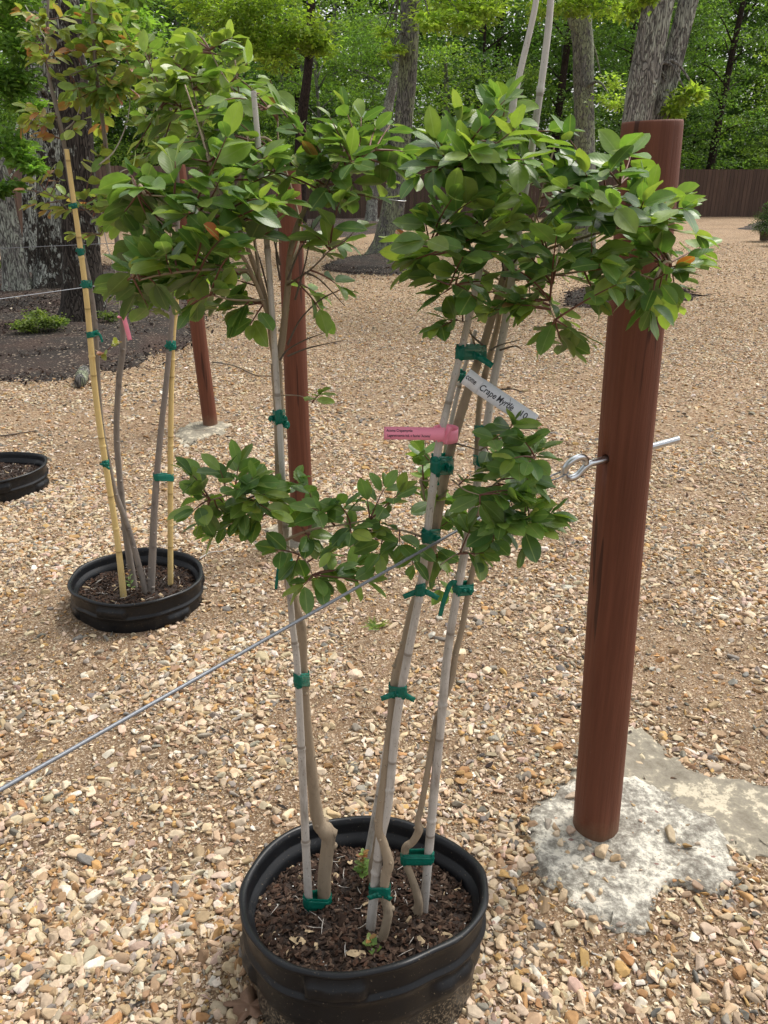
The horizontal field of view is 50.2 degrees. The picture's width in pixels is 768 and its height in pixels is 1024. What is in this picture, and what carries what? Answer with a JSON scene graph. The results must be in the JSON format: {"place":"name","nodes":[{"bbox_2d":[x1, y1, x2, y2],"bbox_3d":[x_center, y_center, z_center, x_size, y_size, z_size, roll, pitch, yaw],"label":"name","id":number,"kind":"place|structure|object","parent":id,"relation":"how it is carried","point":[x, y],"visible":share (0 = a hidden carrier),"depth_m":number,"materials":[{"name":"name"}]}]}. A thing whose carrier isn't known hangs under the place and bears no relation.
{"place":"outdoors","nodes":[
{"label":"outdoors","id":0,"kind":"place"},
{"bbox_2d":[0,0,763,166],"label":"sky","id":1,"kind":"structure","parent":0,"point":[315,0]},
{"bbox_2d":[0,215,767,1023],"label":"ground","id":2,"kind":"structure","parent":0,"point":[728,229],"depth_m":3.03,"materials":[{"name":"gravel"}]},
{"bbox_2d":[0,452,49,502],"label":"nursery pot","id":3,"kind":"object","parent":2,"relation":"on","point":[22,474],"visible":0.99,"depth_m":4.49,"materials":[{"name":"black plastic"}]},
{"bbox_2d":[0,260,206,382],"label":"mulch bed","id":4,"kind":"object","parent":2,"relation":"on","point":[75,354],"visible":0.32,"depth_m":8.16,"materials":[{"name":"soil"}]},
{"bbox_2d":[0,147,33,290],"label":"grey tree","id":5,"kind":"object","parent":4,"relation":"on","point":[15,274],"visible":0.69,"depth_m":11.54,"materials":[{"name":"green plant"}]},
{"bbox_2d":[22,23,36,272],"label":"short grey tree","id":6,"kind":"object","parent":4,"relation":"on","point":[29,228],"visible":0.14,"depth_m":13.62,"materials":[{"name":"white plant"}]},
{"bbox_2d":[9,306,70,332],"bbox_3d":[-3.611,-1.976,8.577,0.558,0.286,0.588,14,26,31],"label":"shrub","id":7,"kind":"object","parent":4,"relation":"on","point":[45,321],"visible":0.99,"depth_m":8.53,"materials":[{"name":"green plant"}]},
{"bbox_2d":[74,365,88,387],"bbox_3d":[-2.498,-1.124,6.782,0.103,0.104,0.425,-6,23,-13],"label":"rock","id":8,"kind":"object","parent":4,"relation":"on","point":[81,376],"visible":1,"depth_m":6.64,"materials":[{"name":"grey stone"}]},
{"bbox_2d":[0,0,175,288],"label":"lichen tree","id":9,"kind":"object","parent":4,"relation":"on","point":[17,84],"visible":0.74,"depth_m":9.71,"materials":[{"name":"white plant"}]},
{"bbox_2d":[49,0,154,321],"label":"dark trunked tree","id":10,"kind":"object","parent":4,"relation":"on","point":[71,307],"visible":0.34,"depth_m":8.79,"materials":[{"name":"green plant"}]},
{"bbox_2d":[96,310,118,321],"bbox_3d":[-3.103,-2.180,9.213,0.269,0.177,0.192,-5,23,-11],"label":"leafy plant","id":11,"kind":"object","parent":4,"relation":"on","point":[105,315],"visible":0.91,"depth_m":9.19,"materials":[{"name":"green plant"}]},
{"bbox_2d":[0,253,712,384],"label":"mulch chips","id":12,"kind":"object","parent":4,"relation":"on","point":[187,327],"visible":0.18,"depth_m":9.10,"materials":[{"name":"brown plant"}]},
{"bbox_2d":[615,0,710,123],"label":"double tree","id":13,"kind":"object","parent":12,"relation":"on","point":[656,68],"visible":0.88,"depth_m":10.49,"materials":[{"name":"grey plant"}]},
{"bbox_2d":[67,547,204,632],"bbox_3d":[-0.986,0.389,3.313,0.526,0.313,0.509,0,22,0],"label":"nursery pot","id":14,"kind":"object","parent":2,"relation":"on","point":[98,603],"visible":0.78,"depth_m":3.23,"materials":[{"name":"black plastic"}]},
{"bbox_2d":[64,149,126,598],"bbox_3d":[-1.012,-0.387,2.906,0.034,1.645,0.092,-11,25,-25],"label":"bamboo stake","id":15,"kind":"object","parent":14,"relation":"in","point":[109,488],"visible":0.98,"depth_m":2.89,"materials":[{"name":"wood"}]},
{"bbox_2d":[75,245,85,255],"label":"plastic tie","id":16,"kind":"object","parent":15,"relation":"attached to","point":[80,251],"visible":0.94,"depth_m":2.69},
{"bbox_2d":[80,280,92,288],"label":"plastic tie","id":17,"kind":"object","parent":15,"relation":"attached to","point":[88,284],"visible":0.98,"depth_m":2.73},
{"bbox_2d":[86,330,103,341],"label":"plastic tie","id":18,"kind":"object","parent":15,"relation":"attached to","point":[92,334],"visible":0.99,"depth_m":2.81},
{"bbox_2d":[99,459,109,469],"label":"plastic tie","id":19,"kind":"object","parent":15,"relation":"attached to","point":[105,463],"visible":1,"depth_m":2.98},
{"bbox_2d":[9,0,230,593],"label":"crape myrtle","id":20,"kind":"object","parent":14,"relation":"in","point":[104,98],"visible":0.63,"depth_m":2.62,"materials":[{"name":"green plant"}]},
{"bbox_2d":[117,316,131,339],"bbox_3d":[-0.928,-0.675,2.923,0.032,0.122,0.058,-15,27,-33],"label":"plant tag","id":21,"kind":"object","parent":20,"relation":"hanging from","point":[127,329],"visible":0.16,"depth_m":2.92,"materials":[{"name":"pink plastic"}]},
{"bbox_2d":[167,298,178,584],"bbox_3d":[-0.789,-0.280,3.076,0.190,1.348,0.027,3,23,8],"label":"bamboo stake","id":22,"kind":"object","parent":14,"relation":"in","point":[170,446],"visible":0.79,"depth_m":3.09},
{"bbox_2d":[153,472,173,481],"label":"plastic tie","id":23,"kind":"object","parent":22,"relation":"attached to","point":[161,476],"visible":1,"depth_m":3.10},
{"bbox_2d":[165,340,175,350],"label":"plastic tie","id":24,"kind":"object","parent":22,"relation":"attached to","point":[170,346],"visible":1,"depth_m":2.92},
{"bbox_2d":[174,421,231,444],"bbox_3d":[-1.215,-0.540,5.495,0.373,0.041,0.608,0,22,0],"label":"concrete footing","id":25,"kind":"object","parent":2,"relation":"on","point":[190,433],"visible":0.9,"depth_m":5.46,"materials":[{"name":"grey concrete"}]},
{"bbox_2d":[179,164,217,425],"bbox_3d":[-1.224,-1.335,5.325,0.171,1.714,0.100,0,22,0],"label":"wooden post","id":26,"kind":"object","parent":25,"relation":"on","point":[203,371],"visible":0.38,"depth_m":5.44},
{"bbox_2d":[0,286,93,298],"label":"steel cable","id":27,"kind":"object","parent":26,"relation":"attached to","point":[40,293],"visible":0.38,"depth_m":4.26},
{"bbox_2d":[0,243,114,248],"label":"steel cable","id":28,"kind":"object","parent":26,"relation":"attached to","point":[58,245],"visible":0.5,"depth_m":5.44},
{"bbox_2d":[223,985,262,1023],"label":"dead leaf","id":29,"kind":"object","parent":2,"relation":"on","point":[248,999],"visible":0.74,"depth_m":1.69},
{"bbox_2d":[263,524,329,548],"bbox_3d":[-0.423,0.111,3.910,0.361,0.047,0.329,0,22,0],"label":"concrete footing","id":30,"kind":"object","parent":2,"relation":"on","point":[293,543],"visible":0.15,"depth_m":3.87,"materials":[{"name":"grey concrete"}]},
{"bbox_2d":[275,170,312,541],"bbox_3d":[-0.382,-0.589,3.568,0.105,1.670,0.104,0,22,0],"label":"wooden post","id":31,"kind":"object","parent":30,"relation":"on","point":[297,407],"visible":0.47,"depth_m":3.52,"materials":[{"name":"wood"}]},
{"bbox_2d":[234,216,448,236],"bbox_3d":[-2.745,-10.182,28.823,9.278,0.094,14.347,10,24,22],"label":"mulch bed","id":32,"kind":"object","parent":2,"relation":"on","point":[370,230],"visible":0.09,"depth_m":26.22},
{"bbox_2d":[164,0,342,222],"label":"dark tree","id":33,"kind":"object","parent":32,"relation":"on","point":[310,43],"visible":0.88,"depth_m":16.47,"materials":[{"name":"green plant"}]},
{"bbox_2d":[328,1,399,220],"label":"leaning tree","id":34,"kind":"object","parent":32,"relation":"on","point":[371,213],"visible":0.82,"depth_m":27.06,"materials":[{"name":"green plant"}]},
{"bbox_2d":[239,815,488,1023],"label":"nursery pot","id":35,"kind":"object","parent":2,"relation":"on","point":[318,966],"visible":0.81,"depth_m":1.66,"materials":[{"name":"black plastic"}]},
{"bbox_2d":[251,91,312,913],"bbox_3d":[-0.168,0.139,1.467,0.023,1.596,0.064,-11,25,-26],"label":"bamboo stake","id":36,"kind":"object","parent":35,"relation":"in","point":[305,842],"visible":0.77,"depth_m":1.49,"materials":[{"name":"wood"}]},
{"bbox_2d":[89,19,721,953],"bbox_3d":[0.042,0.077,1.476,1.022,1.705,0.460,0,22,0],"label":"crape myrtle","id":37,"kind":"object","parent":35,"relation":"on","point":[493,179],"visible":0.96,"depth_m":1.24,"materials":[{"name":"green plant"}]},
{"bbox_2d":[268,409,289,428],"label":"plastic tie","id":38,"kind":"object","parent":37,"relation":"attached to","point":[279,416],"visible":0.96,"depth_m":1.36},
{"bbox_2d":[293,670,309,688],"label":"plastic tie","id":39,"kind":"object","parent":37,"relation":"attached to","point":[301,680],"visible":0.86,"depth_m":1.53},
{"bbox_2d":[302,890,331,911],"bbox_3d":[-0.143,0.825,1.746,0.068,0.063,0.035,-12,25,-26],"label":"plastic tie","id":40,"kind":"object","parent":37,"relation":"attached to","point":[315,903],"visible":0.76,"depth_m":1.73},
{"bbox_2d":[367,883,392,900],"bbox_3d":[-0.008,0.754,1.639,0.052,0.047,0.039,0,22,0],"label":"plastic tie","id":41,"kind":"object","parent":37,"relation":"attached to","point":[378,892],"visible":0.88,"depth_m":1.62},
{"bbox_2d":[380,682,415,701],"bbox_3d":[0.026,0.329,1.511,0.067,0.041,0.040,0,22,0],"label":"plastic tie","id":42,"kind":"object","parent":37,"relation":"attached to","point":[398,692],"visible":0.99,"depth_m":1.50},
{"bbox_2d":[400,849,434,865],"bbox_3d":[0.069,0.714,1.694,0.074,0.043,0.025,-5,23,-11],"label":"plastic tie","id":43,"kind":"object","parent":37,"relation":"attached to","point":[415,857],"visible":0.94,"depth_m":1.69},
{"bbox_2d":[402,582,439,599],"bbox_3d":[0.061,0.140,1.451,0.056,0.049,0.053,-14,26,-31],"label":"plastic tie","id":44,"kind":"object","parent":37,"relation":"attached to","point":[420,590],"visible":0.94,"depth_m":1.44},
{"bbox_2d":[421,527,440,543],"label":"plastic tie","id":45,"kind":"object","parent":37,"relation":"attached to","point":[431,536],"visible":0.94,"depth_m":1.40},
{"bbox_2d":[430,453,453,484],"bbox_3d":[0.103,-0.078,1.395,0.035,0.062,0.082,10,24,23],"label":"plastic tie","id":46,"kind":"object","parent":37,"relation":"attached to","point":[442,464],"visible":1,"depth_m":1.37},
{"bbox_2d":[438,580,473,615],"bbox_3d":[0.133,0.153,1.519,0.072,0.071,0.032,-3,23,-8],"label":"plastic tie","id":47,"kind":"object","parent":37,"relation":"attached to","point":[464,589],"visible":0.99,"depth_m":1.50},
{"bbox_2d":[455,344,493,367],"bbox_3d":[0.157,-0.259,1.341,0.050,0.043,0.104,12,25,26],"label":"plastic tie","id":48,"kind":"object","parent":37,"relation":"attached to","point":[478,352],"visible":1,"depth_m":1.33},
{"bbox_2d":[461,369,538,419],"bbox_3d":[0.184,-0.180,1.302,0.125,0.089,0.020,5,23,12],"label":"plant tag","id":49,"kind":"object","parent":37,"relation":"hanging from","point":[483,388],"visible":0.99,"depth_m":1.30,"materials":[{"name":"white plastic"}]},
{"bbox_2d":[365,329,477,859],"bbox_3d":[0.053,0.259,1.645,0.216,1.239,0.019,0,22,0],"label":"bamboo stake","id":50,"kind":"object","parent":35,"relation":"in","point":[370,840],"visible":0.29,"depth_m":1.76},
{"bbox_2d":[457,368,465,382],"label":"plastic tie","id":51,"kind":"object","parent":50,"relation":"attached to","point":[462,375],"visible":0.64,"depth_m":1.43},
{"bbox_2d":[366,0,538,932],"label":"bamboo stake","id":52,"kind":"object","parent":35,"relation":"in","point":[376,870],"visible":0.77,"depth_m":1.45,"materials":[{"name":"wood"}]},
{"bbox_2d":[384,424,458,443],"bbox_3d":[0.067,-0.125,1.341,0.131,0.037,0.052,-11,25,-26],"label":"plant tag","id":53,"kind":"object","parent":52,"relation":"attached to","point":[448,435],"visible":1,"depth_m":1.33,"materials":[{"name":"pink plastic"}]},
{"bbox_2d":[421,0,553,912],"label":"bamboo stake","id":54,"kind":"object","parent":35,"relation":"in","point":[431,818],"visible":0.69,"depth_m":1.52,"materials":[{"name":"wood"}]},
{"bbox_2d":[0,471,568,791],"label":"steel cable","id":55,"kind":"object","parent":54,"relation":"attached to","point":[103,731],"visible":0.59,"depth_m":1.01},
{"bbox_2d":[322,254,409,275],"bbox_3d":[-0.182,-4.750,15.581,2.002,0.148,3.684,0,22,0],"label":"mulch bed","id":56,"kind":"object","parent":2,"relation":"on","point":[372,262],"visible":0.67,"depth_m":14.61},
{"bbox_2d":[363,0,518,254],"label":"oak tree","id":57,"kind":"object","parent":56,"relation":"on","point":[457,13],"visible":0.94,"depth_m":15.82,"materials":[{"name":"grey plant"}]},
{"bbox_2d":[360,615,389,629],"bbox_3d":[-0.030,0.427,3.139,0.126,0.034,0.091,-18,28,-37],"label":"grass tuft","id":58,"kind":"object","parent":2,"relation":"on","point":[372,626],"visible":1,"depth_m":3.14,"materials":[{"name":"green plant"}]},
{"bbox_2d":[0,273,767,1023],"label":"bark and leaf bits","id":59,"kind":"object","parent":2,"relation":"on","point":[672,921],"visible":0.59,"depth_m":2.25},
{"bbox_2d":[8,166,767,236],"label":"wooden fence","id":60,"kind":"object","parent":2,"relation":"on","point":[754,191],"visible":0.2,"depth_m":32.03,"materials":[{"name":"wood"}]},
{"bbox_2d":[514,0,670,247],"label":"straight tree","id":61,"kind":"object","parent":2,"relation":"on","point":[577,15],"visible":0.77,"depth_m":17.43,"materials":[{"name":"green plant"}]},
{"bbox_2d":[522,776,745,934],"bbox_3d":[0.622,0.848,2.111,0.543,0.046,0.515,-17,28,-35],"label":"concrete footing","id":62,"kind":"object","parent":2,"relation":"on","point":[630,892],"visible":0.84,"depth_m":2.05,"materials":[{"name":"concrete"}]},
{"bbox_2d":[553,817,625,894],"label":"loose stones","id":63,"kind":"object","parent":62,"relation":"on","point":[601,850],"visible":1,"depth_m":2.03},
{"bbox_2d":[573,119,683,841],"bbox_3d":[0.527,0.083,1.844,0.174,1.744,0.116,0,22,0],"label":"wooden post","id":64,"kind":"object","parent":62,"relation":"on","point":[631,371],"visible":0.81,"depth_m":1.78,"materials":[{"name":"wood"}]},
{"bbox_2d":[560,436,679,481],"bbox_3d":[0.509,-0.117,1.758,0.338,0.065,0.031,-13,26,-28],"label":"eye bolt","id":65,"kind":"object","parent":64,"relation":"attached to","point":[587,463],"visible":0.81,"depth_m":1.71,"materials":[{"name":"metal"}]},
{"bbox_2d":[562,286,705,307],"bbox_3d":[3.399,-3.086,11.626,1.934,0.092,2.979,20,29,39],"label":"mulch bed","id":66,"kind":"object","parent":2,"relation":"on","point":[577,301],"visible":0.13,"depth_m":11.24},
{"bbox_2d":[568,726,767,860],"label":"clay crust","id":67,"kind":"object","parent":2,"relation":"on","point":[737,809],"visible":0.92,"depth_m":2.28},
{"bbox_2d":[737,221,766,229],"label":"mulch bed","id":68,"kind":"object","parent":2,"relation":"on","point":[748,227],"visible":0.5,"depth_m":25.95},
{"bbox_2d":[759,230,767,240],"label":"pot","id":69,"kind":"object","parent":2,"relation":"on","point":[765,236],"visible":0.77,"depth_m":20.91,"materials":[{"name":"black plastic"}]},
{"bbox_2d":[749,201,767,234],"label":"evergreen shrub","id":70,"kind":"object","parent":69,"relation":"in","point":[764,217],"visible":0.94,"depth_m":20.83,"materials":[{"name":"green plant"}]},
{"label":"forest floor","id":71,"kind":"structure","parent":0,"visible":0},
{"bbox_2d":[0,28,18,130],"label":"forest tree","id":72,"kind":"object","parent":71,"relation":"on","point":[6,116],"visible":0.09,"depth_m":40.39,"materials":[{"name":"green plant"}]},
{"bbox_2d":[0,13,23,154],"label":"forest tree","id":73,"kind":"object","parent":71,"relation":"on","point":[1,111],"visible":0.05,"depth_m":33.53,"materials":[{"name":"green plant"}]},
{"bbox_2d":[88,79,139,165],"bbox_3d":[-14.078,-17.147,37.881,5.234,6.201,4.512,18,28,37],"label":"forest tree","id":74,"kind":"object","parent":71,"relation":"on","point":[98,140],"visible":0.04,"depth_m":37.73,"materials":[{"name":"green plant"}]},
{"bbox_2d":[91,90,142,165],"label":"forest tree","id":75,"kind":"object","parent":71,"relation":"on","point":[96,149],"visible":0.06,"depth_m":33.39,"materials":[{"name":"green plant"}]},
{"bbox_2d":[80,0,168,165],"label":"forest tree","id":76,"kind":"object","parent":71,"relation":"on","point":[113,117],"visible":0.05,"depth_m":45.13,"materials":[{"name":"green plant"}]},
{"bbox_2d":[80,0,206,166],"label":"forest tree","id":77,"kind":"object","parent":71,"relation":"on","point":[168,19],"visible":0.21,"depth_m":36.62,"materials":[{"name":"green plant"}]},
{"bbox_2d":[117,38,209,166],"bbox_3d":[-8.729,-15.936,34.173,4.574,6.810,5.306,1,22,3],"label":"forest tree","id":78,"kind":"object","parent":71,"relation":"on","point":[134,105],"visible":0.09,"depth_m":32.84,"materials":[{"name":"green plant"}]},
{"bbox_2d":[99,0,227,165],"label":"forest tree","id":79,"kind":"object","parent":71,"relation":"on","point":[131,131],"visible":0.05,"depth_m":43.97,"materials":[{"name":"green plant"}]},
{"bbox_2d":[151,0,233,166],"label":"forest tree","id":80,"kind":"object","parent":71,"relation":"on","point":[164,20],"visible":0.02,"depth_m":40.26,"materials":[{"name":"green plant"}]},
{"bbox_2d":[172,24,282,165],"bbox_3d":[-6.516,-16.009,33.851,4.905,7.204,5.690,2,23,5],"label":"forest tree","id":81,"kind":"object","parent":71,"relation":"on","point":[224,63],"visible":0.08,"depth_m":33.21,"materials":[{"name":"green plant"}]},
{"bbox_2d":[144,0,311,166],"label":"forest tree","id":82,"kind":"object","parent":71,"relation":"on","point":[242,77],"visible":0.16,"depth_m":36.41,"materials":[{"name":"green plant"}]},
{"bbox_2d":[234,48,348,165],"bbox_3d":[-4.588,-18.313,38.818,5.396,7.614,5.531,-14,26,-30],"label":"forest tree","id":83,"kind":"object","parent":71,"relation":"on","point":[328,96],"visible":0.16,"depth_m":37.98,"materials":[{"name":"green plant"}]},
{"bbox_2d":[250,1,352,167],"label":"forest tree","id":84,"kind":"object","parent":71,"relation":"on","point":[296,105],"visible":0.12,"depth_m":41.14,"materials":[{"name":"green plant"}]},
{"bbox_2d":[252,0,391,209],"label":"forest tree","id":85,"kind":"object","parent":71,"relation":"on","point":[317,98],"visible":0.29,"depth_m":34.35,"materials":[{"name":"green plant"}]},
{"bbox_2d":[306,5,394,163],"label":"forest tree","id":86,"kind":"object","parent":71,"relation":"on","point":[382,63],"visible":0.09,"depth_m":42.78,"materials":[{"name":"green plant"}]},
{"bbox_2d":[310,13,421,166],"bbox_3d":[-0.565,-19.169,39.588,5.811,8.638,5.956,-20,29,-39],"label":"forest tree","id":87,"kind":"object","parent":71,"relation":"on","point":[347,76],"visible":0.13,"depth_m":39.07,"materials":[{"name":"green plant"}]},
{"bbox_2d":[0,0,767,185],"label":"distant woods","id":88,"kind":"object","parent":71,"relation":"on","point":[507,49],"visible":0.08,"depth_m":49.46,"materials":[{"name":"green plant"}]},
{"bbox_2d":[313,0,467,202],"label":"forest tree","id":89,"kind":"object","parent":71,"relation":"on","point":[395,22],"visible":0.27,"depth_m":31.91,"materials":[{"name":"green plant"}]},
{"bbox_2d":[16,0,767,194],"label":"distant trunks","id":90,"kind":"object","parent":71,"relation":"on","point":[333,15],"visible":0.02,"depth_m":49.42,"materials":[{"name":"plant"}]},
{"bbox_2d":[326,0,476,197],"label":"forest tree","id":91,"kind":"object","parent":71,"relation":"on","point":[422,76],"visible":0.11,"depth_m":36.83,"materials":[{"name":"green plant"}]},
{"bbox_2d":[372,0,524,169],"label":"forest tree","id":92,"kind":"object","parent":71,"relation":"on","point":[441,86],"visible":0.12,"depth_m":43.16,"materials":[{"name":"green plant"}]},
{"bbox_2d":[388,43,532,198],"bbox_3d":[2.881,-15.644,33.870,6.154,6.488,5.305,-15,27,-31],"label":"forest tree","id":93,"kind":"object","parent":71,"relation":"on","point":[447,93],"visible":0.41,"depth_m":32.99,"materials":[{"name":"green plant"}]},
{"bbox_2d":[398,0,563,196],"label":"forest tree","id":94,"kind":"object","parent":71,"relation":"on","point":[482,60],"visible":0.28,"depth_m":36.86,"materials":[{"name":"green plant"}]},
{"bbox_2d":[442,0,551,159],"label":"forest tree","id":95,"kind":"object","parent":71,"relation":"on","point":[500,35],"visible":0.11,"depth_m":43.26,"materials":[{"name":"green plant"}]},
{"bbox_2d":[469,58,573,161],"bbox_3d":[5.214,-15.612,34.383,5.755,6.021,4.961,-17,28,-35],"label":"forest tree","id":96,"kind":"object","parent":71,"relation":"on","point":[528,73],"visible":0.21,"depth_m":33.38,"materials":[{"name":"green plant"}]},
{"bbox_2d":[490,0,625,200],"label":"forest tree","id":97,"kind":"object","parent":71,"relation":"on","point":[559,101],"visible":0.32,"depth_m":33.70,"materials":[{"name":"green plant"}]},
{"bbox_2d":[503,0,612,162],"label":"forest tree","id":98,"kind":"object","parent":71,"relation":"on","point":[555,50],"visible":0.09,"depth_m":43.83,"materials":[{"name":"green plant"}]},
{"bbox_2d":[543,92,609,167],"bbox_3d":[9.263,-16.923,38.658,4.202,5.156,4.875,13,26,28],"label":"forest tree","id":99,"kind":"object","parent":71,"relation":"on","point":[573,114],"visible":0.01,"depth_m":38.08,"materials":[{"name":"green plant"}]},
{"bbox_2d":[560,0,724,153],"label":"forest tree","id":100,"kind":"object","parent":71,"relation":"on","point":[634,26],"visible":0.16,"depth_m":37.12,"materials":[{"name":"green plant"}]},
{"bbox_2d":[593,0,697,153],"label":"forest tree","id":101,"kind":"object","parent":71,"relation":"on","point":[673,13],"visible":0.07,"depth_m":43.16,"materials":[{"name":"green plant"}]},
{"bbox_2d":[591,0,735,183],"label":"forest tree","id":102,"kind":"object","parent":71,"relation":"on","point":[701,22],"visible":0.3,"depth_m":33.39,"materials":[{"name":"green plant"}]},
{"bbox_2d":[600,0,760,174],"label":"forest tree","id":103,"kind":"object","parent":71,"relation":"on","point":[707,74],"visible":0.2,"depth_m":37.79,"materials":[{"name":"green plant"}]},
{"bbox_2d":[678,0,767,180],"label":"forest tree","id":104,"kind":"object","parent":71,"relation":"on","point":[740,99],"visible":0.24,"depth_m":44.48,"materials":[{"name":"green plant"}]},
{"bbox_2d":[680,0,767,209],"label":"forest tree","id":105,"kind":"object","parent":71,"relation":"on","point":[721,99],"visible":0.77,"depth_m":34.40,"materials":[{"name":"green plant"}]},
{"bbox_2d":[720,0,767,169],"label":"forest tree","id":106,"kind":"object","parent":71,"relation":"on","point":[763,69],"visible":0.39,"depth_m":42.72,"materials":[{"name":"green plant"}]},
{"bbox_2d":[723,48,767,172],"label":"forest tree","id":107,"kind":"object","parent":71,"relation":"on","point":[756,148],"visible":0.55,"depth_m":38.47,"materials":[{"name":"green plant"}]},
{"bbox_2d":[735,83,767,166],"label":"forest tree","id":108,"kind":"object","parent":71,"relation":"on","point":[757,139],"visible":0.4,"depth_m":41.20,"materials":[{"name":"green plant"}]},
{"bbox_2d":[743,98,767,168],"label":"forest tree","id":109,"kind":"object","parent":71,"relation":"on","point":[766,140],"visible":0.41,"depth_m":35.62,"materials":[{"name":"green plant"}]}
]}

